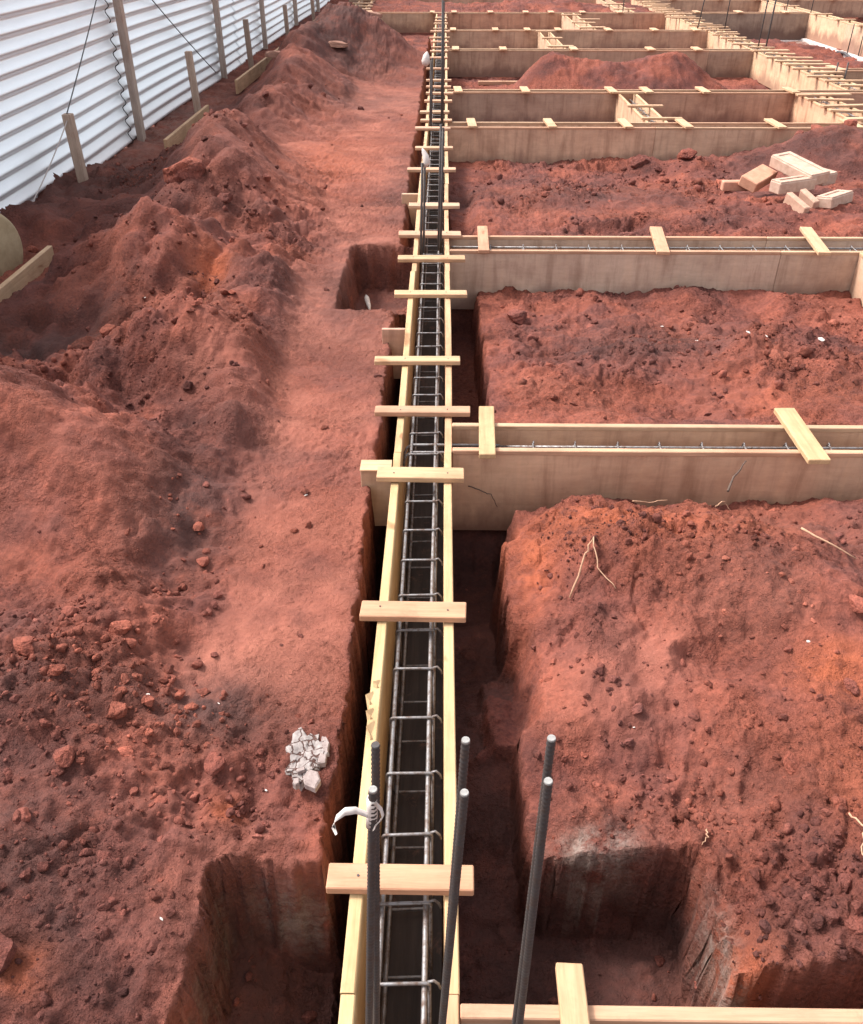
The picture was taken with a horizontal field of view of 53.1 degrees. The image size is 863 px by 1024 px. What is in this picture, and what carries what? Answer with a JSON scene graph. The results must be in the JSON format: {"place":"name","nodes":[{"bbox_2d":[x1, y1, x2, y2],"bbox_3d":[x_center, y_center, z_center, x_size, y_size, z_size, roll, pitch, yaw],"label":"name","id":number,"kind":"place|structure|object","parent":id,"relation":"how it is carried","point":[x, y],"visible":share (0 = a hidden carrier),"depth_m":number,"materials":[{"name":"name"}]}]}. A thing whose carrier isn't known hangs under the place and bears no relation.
{"place":"outdoors","nodes":[
{"label":"outdoors","id":0,"kind":"place"},
{"bbox_2d":[0,0,862,1023],"bbox_3d":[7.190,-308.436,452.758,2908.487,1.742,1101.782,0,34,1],"label":"ground","id":1,"kind":"structure","parent":0,"point":[620,900],"depth_m":3.32,"materials":[{"name":"soil"}]},
{"bbox_2d":[0,932,17,973],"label":"rock","id":2,"kind":"object","parent":1,"relation":"on","point":[8,948],"visible":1,"depth_m":2.03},
{"bbox_2d":[0,214,22,276],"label":"drum","id":3,"kind":"object","parent":1,"relation":"on","point":[11,252],"visible":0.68,"depth_m":6.47,"materials":[{"name":"beige wood"}]},
{"bbox_2d":[13,636,33,656],"bbox_3d":[-1.303,0.434,2.763,0.060,0.052,0.071,-12,36,-17],"label":"rock","id":4,"kind":"object","parent":1,"relation":"on","point":[22,645],"visible":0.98,"depth_m":2.75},
{"bbox_2d":[0,245,53,301],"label":"edge plank","id":5,"kind":"object","parent":1,"relation":"on","point":[33,268],"visible":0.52,"depth_m":6.29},
{"bbox_2d":[49,664,65,675],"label":"rock","id":6,"kind":"object","parent":1,"relation":"on","point":[56,669],"visible":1,"depth_m":2.65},
{"bbox_2d":[53,745,74,767],"bbox_3d":[-1.061,0.706,2.497,0.059,0.046,0.072,-23,52,-25],"label":"rock","id":7,"kind":"object","parent":1,"relation":"on","point":[64,757],"visible":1,"depth_m":2.48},
{"bbox_2d":[61,605,78,615],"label":"rock","id":8,"kind":"object","parent":1,"relation":"on","point":[69,610],"visible":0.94,"depth_m":2.90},
{"bbox_2d":[62,113,88,182],"bbox_3d":[-3.330,-3.260,8.188,0.108,0.945,0.109,0,34,1],"label":"wooden stake","id":9,"kind":"object","parent":1,"relation":"on","point":[71,131],"visible":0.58,"depth_m":8.06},
{"bbox_2d":[32,121,67,201],"bbox_3d":[-3.401,-3.055,7.638,0.012,0.580,1.110,3,35,5],"label":"tie cord","id":10,"kind":"object","parent":9,"relation":"attached to","point":[50,162],"visible":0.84,"depth_m":7.70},
{"bbox_2d":[99,324,116,336],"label":"rock","id":11,"kind":"object","parent":1,"relation":"on","point":[105,330],"visible":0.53,"depth_m":5.20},
{"bbox_2d":[108,701,127,719],"bbox_3d":[-0.970,0.613,2.665,0.064,0.043,0.064,-8,35,-11],"label":"rock","id":12,"kind":"object","parent":1,"relation":"on","point":[117,710],"visible":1,"depth_m":2.65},
{"bbox_2d":[108,620,131,634],"bbox_3d":[-1.049,0.391,2.913,0.074,0.056,0.076,9,22,-11],"label":"rock","id":13,"kind":"object","parent":1,"relation":"on","point":[121,627],"visible":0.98,"depth_m":2.89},
{"bbox_2d":[117,746,133,756],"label":"rock","id":14,"kind":"object","parent":1,"relation":"on","point":[125,750],"visible":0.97,"depth_m":2.55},
{"bbox_2d":[142,694,154,707],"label":"rock","id":15,"kind":"object","parent":1,"relation":"on","point":[149,701],"visible":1,"depth_m":2.72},
{"bbox_2d":[154,795,167,803],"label":"rock","id":16,"kind":"object","parent":1,"relation":"on","point":[160,799],"visible":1,"depth_m":2.47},
{"bbox_2d":[0,0,329,208],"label":"metal fence","id":17,"kind":"object","parent":1,"relation":"on","point":[132,83],"visible":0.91,"depth_m":9.38,"materials":[{"name":"metal"}]},
{"bbox_2d":[66,0,96,113],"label":"guy wire","id":18,"kind":"object","parent":17,"relation":"attached to","point":[81,58],"visible":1,"depth_m":8.39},
{"bbox_2d":[152,0,215,72],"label":"guy wire","id":19,"kind":"object","parent":17,"relation":"attached to","point":[182,35],"visible":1,"depth_m":12.01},
{"bbox_2d":[174,689,185,699],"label":"rock","id":20,"kind":"object","parent":1,"relation":"on","point":[179,694],"visible":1,"depth_m":2.81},
{"bbox_2d":[162,156,205,183],"bbox_3d":[-1.942,-2.680,6.811,0.340,0.210,0.238,-12,36,-18],"label":"rock","id":21,"kind":"object","parent":1,"relation":"on","point":[188,167],"visible":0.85,"depth_m":6.74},
{"bbox_2d":[163,105,208,148],"bbox_3d":[-2.968,-4.689,10.566,0.040,0.187,2.150,0,34,0],"label":"edge plank","id":22,"kind":"object","parent":1,"relation":"on","point":[177,136],"visible":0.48,"depth_m":10.27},
{"bbox_2d":[184,702,198,709],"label":"rock","id":23,"kind":"object","parent":1,"relation":"on","point":[192,706],"visible":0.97,"depth_m":2.78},
{"bbox_2d":[184,51,200,112],"bbox_3d":[-3.138,-5.549,11.467,0.110,1.007,0.110,0,34,1],"label":"wooden stake","id":24,"kind":"object","parent":1,"relation":"on","point":[192,80],"visible":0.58,"depth_m":11.35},
{"bbox_2d":[193,521,204,530],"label":"rock","id":25,"kind":"object","parent":1,"relation":"on","point":[198,526],"visible":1,"depth_m":3.56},
{"bbox_2d":[196,556,209,566],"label":"rock","id":26,"kind":"object","parent":1,"relation":"on","point":[202,561],"visible":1,"depth_m":3.43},
{"bbox_2d":[204,751,224,776],"bbox_3d":[-0.650,0.751,2.597,0.062,0.044,0.084,25,42,31],"label":"rock","id":27,"kind":"object","parent":1,"relation":"on","point":[214,763],"visible":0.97,"depth_m":2.58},
{"bbox_2d":[217,193,232,203],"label":"rock","id":28,"kind":"object","parent":1,"relation":"on","point":[226,198],"visible":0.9,"depth_m":6.70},
{"bbox_2d":[243,19,253,68],"bbox_3d":[-3.115,-7.851,14.800,0.111,1.030,0.110,0,34,1],"label":"wooden stake","id":29,"kind":"object","parent":1,"relation":"on","point":[248,42],"visible":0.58,"depth_m":14.68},
{"bbox_2d":[234,46,279,93],"bbox_3d":[-2.878,-7.763,14.975,0.040,0.198,5.000,0,34,1],"label":"edge plank","id":30,"kind":"object","parent":1,"relation":"on","point":[247,78],"visible":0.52,"depth_m":13.81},
{"bbox_2d":[265,51,279,57],"bbox_3d":[-2.241,-6.657,12.567,0.372,0.105,0.149,0,34,1],"label":"flat slab","id":31,"kind":"object","parent":1,"relation":"on","point":[272,54],"depth_m":12.52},
{"bbox_2d":[282,5,289,34],"bbox_3d":[-3.113,-10.405,18.625,0.107,0.910,0.108,0,34,1],"label":"wooden stake","id":32,"kind":"object","parent":1,"relation":"on","point":[286,22],"visible":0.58,"depth_m":18.48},
{"bbox_2d":[292,778,299,789],"bbox_3d":[-0.403,0.808,2.570,0.020,0.028,0.030,-6,35,-9],"label":"mortar chunk","id":33,"kind":"object","parent":1,"relation":"on","point":[296,784],"visible":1,"depth_m":2.56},
{"bbox_2d":[285,727,328,790],"bbox_3d":[-0.396,0.756,2.666,0.152,0.066,0.172,22,40,28],"label":"mortar splash","id":34,"kind":"object","parent":1,"relation":"on","point":[303,749],"visible":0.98,"depth_m":2.66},
{"bbox_2d":[301,1010,317,1023],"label":"rock","id":35,"kind":"object","parent":1,"relation":"on","point":[308,1016],"visible":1,"depth_m":2.53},
{"bbox_2d":[303,769,320,792],"bbox_3d":[-0.355,0.800,2.570,0.057,0.034,0.061,13,37,18],"label":"mortar chunk","id":36,"kind":"object","parent":1,"relation":"on","point":[311,780],"visible":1,"depth_m":2.56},
{"bbox_2d":[310,0,314,20],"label":"wooden stake","id":37,"kind":"object","parent":1,"relation":"on","point":[312,9],"visible":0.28,"depth_m":22.03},
{"bbox_2d":[317,753,326,767],"bbox_3d":[-0.334,0.758,2.643,0.026,0.028,0.046,0,34,1],"label":"mortar chunk","id":38,"kind":"object","parent":1,"relation":"on","point":[322,761],"visible":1,"depth_m":2.63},
{"bbox_2d":[321,736,329,751],"bbox_3d":[-0.331,0.724,2.693,0.024,0.032,0.085,-11,36,-15],"label":"mortar chunk","id":39,"kind":"object","parent":1,"relation":"on","point":[326,746],"visible":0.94,"depth_m":2.68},
{"bbox_2d":[328,41,347,47],"bbox_3d":[-1.548,-7.623,14.076,0.382,0.105,0.186,0,34,1],"label":"flat slab","id":40,"kind":"object","parent":1,"relation":"on","point":[338,44],"depth_m":14.02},
{"bbox_2d":[352,0,375,9],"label":"beam formwork","id":41,"kind":"object","parent":1,"relation":"on","point":[360,3],"visible":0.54,"depth_m":24.75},
{"bbox_2d":[360,471,390,525],"bbox_3d":[-0.247,-0.079,3.963,0.138,0.304,0.073,0,34,1],"label":"prop board","id":42,"kind":"object","parent":1,"relation":"on","point":[380,494],"visible":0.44,"depth_m":3.92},
{"bbox_2d":[360,460,391,470],"bbox_3d":[-0.248,-0.208,3.873,0.140,0.008,0.090,0,34,1],"label":"cap board","id":43,"kind":"object","parent":42,"relation":"on","point":[369,465],"visible":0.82,"depth_m":3.87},
{"bbox_2d":[382,328,404,378],"bbox_3d":[-0.228,-0.966,5.270,0.140,0.326,0.025,0,34,1],"label":"prop board","id":44,"kind":"object","parent":1,"relation":"on","point":[394,338],"visible":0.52,"depth_m":5.21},
{"bbox_2d":[326,12,473,1023],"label":"beam formwork","id":45,"kind":"object","parent":1,"relation":"on","point":[409,875],"visible":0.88,"depth_m":3.06,"materials":[{"name":"wood"}]},
{"bbox_2d":[365,785,377,1023],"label":"starter bar","id":46,"kind":"object","parent":45,"relation":"in","point":[371,863],"visible":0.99,"depth_m":1.58,"materials":[{"name":"metal"}]},
{"bbox_2d":[332,795,383,834],"bbox_3d":[-0.123,0.505,1.431,0.088,0.080,0.028,-7,35,-9],"label":"plastic strip","id":47,"kind":"object","parent":46,"relation":"attached to","point":[367,814],"visible":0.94,"depth_m":1.42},
{"bbox_2d":[371,741,379,1023],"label":"starter bar","id":48,"kind":"object","parent":45,"relation":"in","point":[375,762],"visible":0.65,"depth_m":1.66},
{"bbox_2d":[380,16,444,1023],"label":"rebar cage","id":49,"kind":"object","parent":45,"relation":"in","point":[427,847],"visible":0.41,"depth_m":3.01,"materials":[{"name":"metal"}]},
{"bbox_2d":[419,163,422,289],"bbox_3d":[-0.077,-2.038,6.378,0.047,1.020,0.017,-27,43,-33],"label":"starter bar","id":50,"kind":"object","parent":45,"relation":"in","point":[421,208],"visible":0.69,"depth_m":6.29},
{"bbox_2d":[423,167,425,289],"bbox_3d":[-0.056,-2.088,6.410,0.037,1.065,0.016,18,38,24],"label":"starter bar","id":51,"kind":"object","parent":45,"relation":"in","point":[424,182],"visible":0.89,"depth_m":6.31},
{"bbox_2d":[422,148,429,167],"bbox_3d":[-0.039,-2.499,6.100,0.048,0.128,0.074,-13,37,-18],"label":"plastic bag","id":52,"kind":"object","parent":51,"relation":"attached to","point":[426,160],"visible":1,"depth_m":6.08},
{"bbox_2d":[429,60,430,143],"bbox_3d":[-0.015,-4.692,10.154,0.020,1.123,0.171,-4,35,-6],"label":"starter bar","id":53,"kind":"object","parent":45,"relation":"in","point":[430,102],"visible":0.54,"depth_m":10.09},
{"bbox_2d":[430,57,432,160],"bbox_3d":[0.000,-4.639,10.038,0.020,1.168,0.221,-3,35,-5],"label":"starter bar","id":54,"kind":"object","parent":45,"relation":"in","point":[431,94],"visible":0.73,"depth_m":9.86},
{"bbox_2d":[422,52,429,66],"bbox_3d":[-0.063,-5.076,9.679,0.090,0.152,0.092,-12,36,-17],"label":"plastic bag","id":55,"kind":"object","parent":54,"relation":"attached to","point":[426,60],"visible":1,"depth_m":9.65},
{"bbox_2d":[436,124,441,289],"bbox_3d":[0.056,-2.203,6.415,0.017,1.250,0.053,21,40,28],"label":"starter bar","id":56,"kind":"object","parent":45,"relation":"in","point":[439,183],"visible":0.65,"depth_m":6.31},
{"bbox_2d":[439,127,443,269],"bbox_3d":[0.074,-2.227,6.476,0.035,1.220,0.017,0,34,1],"label":"starter bar","id":57,"kind":"object","parent":45,"relation":"in","point":[441,199],"visible":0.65,"depth_m":6.38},
{"bbox_2d":[441,0,443,123],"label":"starter bar","id":58,"kind":"object","parent":45,"relation":"in","point":[442,61],"visible":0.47,"depth_m":9.78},
{"bbox_2d":[442,1,444,125],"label":"starter bar","id":59,"kind":"object","parent":45,"relation":"in","point":[443,62],"visible":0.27,"depth_m":9.93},
{"bbox_2d":[439,789,468,1023],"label":"starter bar","id":60,"kind":"object","parent":45,"relation":"in","point":[459,848],"visible":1,"depth_m":1.56,"materials":[{"name":"metal"}]},
{"bbox_2d":[439,736,469,1015],"bbox_3d":[0.031,0.946,1.789,0.016,1.337,0.094,26,42,32],"label":"starter bar","id":61,"kind":"object","parent":45,"relation":"in","point":[464,761],"visible":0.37,"depth_m":1.48,"materials":[{"name":"metal"}]},
{"bbox_2d":[366,10,435,32],"bbox_3d":[-1.271,-12.905,22.731,2.772,0.482,0.577,0,34,1],"label":"beam formwork","id":62,"kind":"object","parent":1,"relation":"on","point":[411,22],"visible":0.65,"depth_m":22.62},
{"bbox_2d":[402,193,417,229],"bbox_3d":[-0.193,-2.741,7.881,0.154,0.318,0.030,0,34,1],"label":"prop board","id":63,"kind":"object","parent":1,"relation":"on","point":[407,198],"visible":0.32,"depth_m":7.82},
{"bbox_2d":[0,82,862,1023],"bbox_3d":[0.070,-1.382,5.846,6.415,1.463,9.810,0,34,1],"label":"soil crumbs","id":64,"kind":"object","parent":1,"relation":"on","point":[126,954],"visible":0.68,"depth_m":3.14,"materials":[{"name":"stone"}]},
{"bbox_2d":[349,0,629,7],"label":"beam formwork","id":65,"kind":"object","parent":1,"relation":"on","point":[498,1],"depth_m":26.90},
{"bbox_2d":[478,81,516,84],"bbox_3d":[1.213,-7.813,15.725,0.730,0.060,0.100,0,34,1],"label":"loose plank","id":66,"kind":"object","parent":1,"relation":"on","point":[495,82],"visible":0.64,"depth_m":15.68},
{"bbox_2d":[507,309,526,324],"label":"rock","id":67,"kind":"object","parent":1,"relation":"on","point":[517,316],"visible":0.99,"depth_m":5.96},
{"bbox_2d":[512,734,555,1023],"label":"starter bar","id":68,"kind":"object","parent":1,"relation":"on","point":[549,755],"visible":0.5,"depth_m":1.59,"materials":[{"name":"metal"}]},
{"bbox_2d":[516,777,552,1023],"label":"starter bar","id":69,"kind":"object","parent":1,"relation":"on","point":[540,846],"visible":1,"depth_m":1.55,"materials":[{"name":"metal"}]},
{"bbox_2d":[536,30,573,48],"bbox_3d":[2.476,-9.467,17.723,0.502,0.484,3.145,0,34,1],"label":"beam formwork","id":70,"kind":"object","parent":1,"relation":"on","point":[552,41],"visible":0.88,"depth_m":17.83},
{"bbox_2d":[446,10,665,29],"bbox_3d":[3.246,-12.878,22.691,5.707,0.484,0.474,0,34,1],"label":"beam formwork","id":71,"kind":"object","parent":1,"relation":"on","point":[551,19],"visible":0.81,"depth_m":22.56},
{"bbox_2d":[447,27,707,48],"bbox_3d":[3.190,-10.425,19.118,5.707,0.484,0.484,0,34,1],"label":"beam formwork","id":72,"kind":"object","parent":1,"relation":"on","point":[604,38],"visible":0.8,"depth_m":19.00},
{"bbox_2d":[561,13,605,28],"bbox_3d":[3.668,-11.649,20.901,0.800,0.483,4.045,0,34,1],"label":"beam formwork","id":73,"kind":"object","parent":1,"relation":"on","point":[576,22],"visible":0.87,"depth_m":21.00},
{"bbox_2d":[569,536,615,597],"bbox_3d":[0.595,0.238,3.282,0.140,0.200,0.186,-13,37,-18],"label":"dry root","id":74,"kind":"object","parent":1,"relation":"on","point":[577,578],"visible":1,"depth_m":3.32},
{"bbox_2d":[592,781,607,791],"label":"rock","id":75,"kind":"object","parent":1,"relation":"on","point":[598,786],"visible":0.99,"depth_m":2.73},
{"bbox_2d":[447,46,753,77],"bbox_3d":[3.145,-8.486,16.294,5.707,0.484,0.455,0,34,1],"label":"beam formwork","id":76,"kind":"object","parent":1,"relation":"on","point":[502,61],"visible":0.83,"depth_m":16.18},
{"bbox_2d":[596,0,635,11],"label":"beam formwork","id":77,"kind":"object","parent":1,"relation":"on","point":[613,6],"visible":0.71,"depth_m":24.59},
{"bbox_2d":[623,738,633,747],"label":"rock","id":78,"kind":"object","parent":1,"relation":"on","point":[629,742],"visible":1,"depth_m":2.80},
{"bbox_2d":[631,703,643,715],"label":"rock","id":79,"kind":"object","parent":1,"relation":"on","point":[637,709],"visible":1,"depth_m":2.85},
{"bbox_2d":[630,154,649,168],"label":"rock","id":80,"kind":"object","parent":1,"relation":"on","point":[638,160],"visible":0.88,"depth_m":9.79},
{"bbox_2d":[612,91,681,121],"bbox_3d":[2.779,-5.129,11.406,0.500,0.483,2.172,-1,34,-1],"label":"beam formwork","id":81,"kind":"object","parent":1,"relation":"on","point":[626,110],"visible":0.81,"depth_m":11.39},
{"bbox_2d":[448,118,862,163],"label":"beam formwork","id":82,"kind":"object","parent":1,"relation":"on","point":[547,140],"visible":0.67,"depth_m":10.23,"materials":[{"name":"wood"}]},
{"bbox_2d":[448,86,862,122],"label":"beam formwork","id":83,"kind":"object","parent":1,"relation":"on","point":[527,104],"visible":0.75,"depth_m":12.29,"materials":[{"name":"wood"}]},
{"bbox_2d":[449,226,862,308],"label":"beam formwork","id":84,"kind":"object","parent":1,"relation":"on","point":[820,267],"visible":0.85,"depth_m":6.46,"materials":[{"name":"wood"}]},
{"bbox_2d":[451,244,862,250],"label":"rebar cage","id":85,"kind":"object","parent":84,"relation":"in","point":[653,248],"visible":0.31,"depth_m":6.59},
{"bbox_2d":[452,406,862,529],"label":"beam formwork","id":86,"kind":"object","parent":1,"relation":"on","point":[511,480],"visible":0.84,"depth_m":4.08,"materials":[{"name":"wood"}]},
{"bbox_2d":[403,441,862,466],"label":"rebar cage","id":87,"kind":"object","parent":86,"relation":"in","point":[743,446],"visible":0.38,"depth_m":4.15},
{"bbox_2d":[727,461,745,491],"bbox_3d":[1.389,-0.166,3.943,0.021,0.095,0.162,24,41,31],"label":"twig","id":88,"kind":"object","parent":86,"relation":"on","point":[731,481],"visible":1,"depth_m":3.94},
{"bbox_2d":[459,962,862,1023],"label":"beam formwork","id":89,"kind":"object","parent":1,"relation":"on","point":[573,1007],"visible":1,"depth_m":1.93,"materials":[{"name":"wood"}]},
{"bbox_2d":[677,148,696,159],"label":"rock","id":90,"kind":"object","parent":1,"relation":"on","point":[688,153],"visible":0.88,"depth_m":9.75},
{"bbox_2d":[720,180,747,190],"bbox_3d":[2.943,-3.121,8.255,0.341,0.090,0.080,-1,35,-2],"label":"clay block","id":91,"kind":"object","parent":1,"relation":"on","point":[729,185],"depth_m":8.23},
{"bbox_2d":[683,10,808,39],"bbox_3d":[8.148,-12.837,22.781,3.387,0.654,0.504,0,34,1],"label":"beam formwork","id":92,"kind":"object","parent":1,"relation":"on","point":[786,25],"visible":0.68,"depth_m":22.63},
{"bbox_2d":[631,0,862,89],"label":"beam formwork","id":93,"kind":"object","parent":1,"relation":"on","point":[771,71],"visible":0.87,"depth_m":15.50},
{"bbox_2d":[686,19,856,89],"bbox_3d":[6.205,-9.223,17.377,0.247,0.384,11.750,0,34,1],"label":"rebar cage","id":94,"kind":"object","parent":93,"relation":"in","point":[769,55],"visible":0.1,"depth_m":15.27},
{"bbox_2d":[651,0,862,17],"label":"beam formwork","id":95,"kind":"object","parent":1,"relation":"on","point":[846,8],"visible":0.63,"depth_m":26.10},
{"bbox_2d":[738,164,777,192],"bbox_3d":[3.113,-3.181,8.236,0.180,0.100,0.410,40,55,21],"label":"clay block","id":96,"kind":"object","parent":1,"relation":"on","point":[757,178],"depth_m":8.16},
{"bbox_2d":[783,750,799,774],"bbox_3d":[1.114,0.777,2.671,0.062,0.042,0.082,-2,48,-22],"label":"rock","id":97,"kind":"object","parent":1,"relation":"on","point":[791,761],"visible":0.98,"depth_m":2.65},
{"bbox_2d":[769,175,816,194],"bbox_3d":[3.277,-2.970,7.832,0.412,0.110,0.140,-14,37,-17],"label":"clay block","id":98,"kind":"object","parent":1,"relation":"on","point":[786,185],"depth_m":7.78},
{"bbox_2d":[769,151,829,184],"bbox_3d":[3.421,-3.196,8.037,0.220,0.110,0.565,-16,44,-15],"label":"clay block","id":99,"kind":"object","parent":98,"relation":"on","point":[789,163],"depth_m":7.99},
{"bbox_2d":[783,192,809,213],"bbox_3d":[3.182,-2.660,7.549,0.060,0.150,0.279,-12,51,-17],"label":"clay block","id":100,"kind":"object","parent":1,"relation":"on","point":[796,203],"depth_m":7.50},
{"bbox_2d":[798,188,819,207],"bbox_3d":[3.338,-2.747,7.657,0.060,0.140,0.231,-15,51,-7],"label":"clay block","id":101,"kind":"object","parent":1,"relation":"on","point":[807,197],"depth_m":7.60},
{"bbox_2d":[758,0,862,56],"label":"beam formwork","id":102,"kind":"object","parent":1,"relation":"on","point":[828,29],"visible":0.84,"depth_m":21.36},
{"bbox_2d":[783,168,837,185],"bbox_3d":[3.603,-3.225,8.221,0.190,0.110,0.460,-21,42,-27],"label":"clay block","id":103,"kind":"object","parent":1,"relation":"on","point":[832,177],"depth_m":8.08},
{"bbox_2d":[811,874,827,893],"bbox_3d":[1.042,0.999,2.314,0.050,0.040,0.037,16,38,22],"label":"rock","id":104,"kind":"object","parent":1,"relation":"on","point":[819,883],"visible":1,"depth_m":2.30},
{"bbox_2d":[781,38,862,60],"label":"concrete footing","id":105,"kind":"object","parent":1,"relation":"on","point":[811,42],"visible":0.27,"depth_m":21.45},
{"bbox_2d":[789,93,862,122],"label":"beam formwork","id":106,"kind":"object","parent":1,"relation":"on","point":[805,109],"visible":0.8,"depth_m":11.56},
{"bbox_2d":[801,527,856,558],"bbox_3d":[1.538,0.125,3.353,0.222,0.062,0.027,22,40,28],"label":"dry root","id":107,"kind":"object","parent":1,"relation":"on","point":[810,533],"visible":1,"depth_m":3.34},
{"bbox_2d":[824,908,839,923],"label":"rock","id":108,"kind":"object","parent":1,"relation":"on","point":[832,916],"visible":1,"depth_m":2.21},
{"bbox_2d":[816,189,853,208],"bbox_3d":[3.584,-2.786,7.687,0.369,0.100,0.160,-25,35,-32],"label":"clay block","id":109,"kind":"object","parent":1,"relation":"on","point":[832,199],"depth_m":7.61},
{"bbox_2d":[831,796,847,809],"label":"rock","id":110,"kind":"object","parent":1,"relation":"on","point":[837,801],"visible":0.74,"depth_m":2.53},
{"bbox_2d":[823,65,862,83],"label":"beam formwork","id":111,"kind":"object","parent":1,"relation":"on","point":[854,74],"visible":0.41,"depth_m":13.99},
{"bbox_2d":[837,873,852,888],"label":"rock","id":112,"kind":"object","parent":1,"relation":"on","point":[843,876],"visible":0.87,"depth_m":2.32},
{"bbox_2d":[843,677,856,691],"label":"rock","id":113,"kind":"object","parent":1,"relation":"on","point":[849,683],"visible":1,"depth_m":2.85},
{"bbox_2d":[844,119,857,126],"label":"rock","id":114,"kind":"object","parent":1,"relation":"on","point":[851,122],"visible":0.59,"depth_m":9.84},
{"bbox_2d":[843,914,862,934],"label":"rock","id":115,"kind":"object","parent":1,"relation":"on","point":[853,924],"visible":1,"depth_m":2.19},
{"bbox_2d":[849,594,862,613],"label":"rock","id":116,"kind":"object","parent":1,"relation":"on","point":[856,603],"visible":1,"depth_m":3.02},
{"bbox_2d":[850,253,862,306],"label":"beam formwork","id":117,"kind":"object","parent":1,"relation":"on","point":[856,289],"visible":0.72,"depth_m":6.35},
{"bbox_2d":[0,109,862,1018],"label":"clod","id":118,"kind":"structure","parent":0,"point":[682,813],"depth_m":3.22,"materials":[{"name":"soil"}]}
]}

